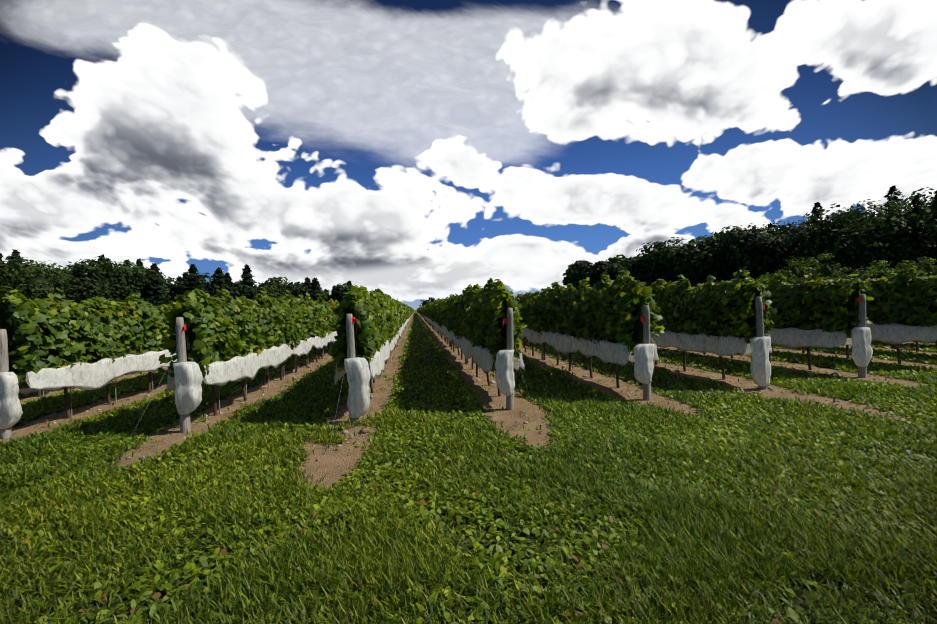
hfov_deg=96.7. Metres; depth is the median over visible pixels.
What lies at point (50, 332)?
vine canopy
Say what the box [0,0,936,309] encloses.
sky
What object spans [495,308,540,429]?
end post
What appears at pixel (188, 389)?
end post
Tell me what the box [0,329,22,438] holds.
end post
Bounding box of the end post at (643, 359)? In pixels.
[634,305,702,416]
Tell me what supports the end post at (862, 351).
on the bare soil strips
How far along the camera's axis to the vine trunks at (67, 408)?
9.93 m
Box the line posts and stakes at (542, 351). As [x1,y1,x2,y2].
[43,315,899,416]
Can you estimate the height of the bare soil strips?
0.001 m
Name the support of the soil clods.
on the bare soil strips
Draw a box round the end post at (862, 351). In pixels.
[851,294,929,377]
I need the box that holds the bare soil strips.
[0,313,936,623]
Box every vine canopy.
[0,266,936,388]
[127,270,934,335]
[405,304,428,317]
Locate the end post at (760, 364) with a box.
[750,297,834,402]
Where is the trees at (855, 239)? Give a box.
[562,185,936,290]
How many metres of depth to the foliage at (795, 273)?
64.44 m
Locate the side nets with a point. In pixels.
(101, 373)
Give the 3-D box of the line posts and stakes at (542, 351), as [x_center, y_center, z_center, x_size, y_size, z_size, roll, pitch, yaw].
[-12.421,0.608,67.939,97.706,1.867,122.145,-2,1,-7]
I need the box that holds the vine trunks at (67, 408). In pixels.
[38,318,936,418]
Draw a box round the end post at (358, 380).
[328,314,369,447]
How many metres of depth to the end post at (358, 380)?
6.52 m
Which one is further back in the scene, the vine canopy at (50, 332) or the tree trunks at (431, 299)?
the tree trunks at (431, 299)
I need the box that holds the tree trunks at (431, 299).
[419,294,453,306]
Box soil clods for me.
[26,347,877,465]
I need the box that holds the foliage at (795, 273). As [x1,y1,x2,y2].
[757,253,936,283]
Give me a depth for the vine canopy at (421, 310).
63.67 m
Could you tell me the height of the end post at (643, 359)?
1.718 m
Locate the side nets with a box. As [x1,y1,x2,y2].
[19,314,936,394]
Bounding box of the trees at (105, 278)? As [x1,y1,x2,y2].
[0,249,357,310]
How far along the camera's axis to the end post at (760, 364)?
7.89 m
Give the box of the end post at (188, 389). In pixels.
[116,317,202,459]
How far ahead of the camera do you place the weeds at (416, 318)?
3.92 m
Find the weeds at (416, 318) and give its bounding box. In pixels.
[0,310,936,623]

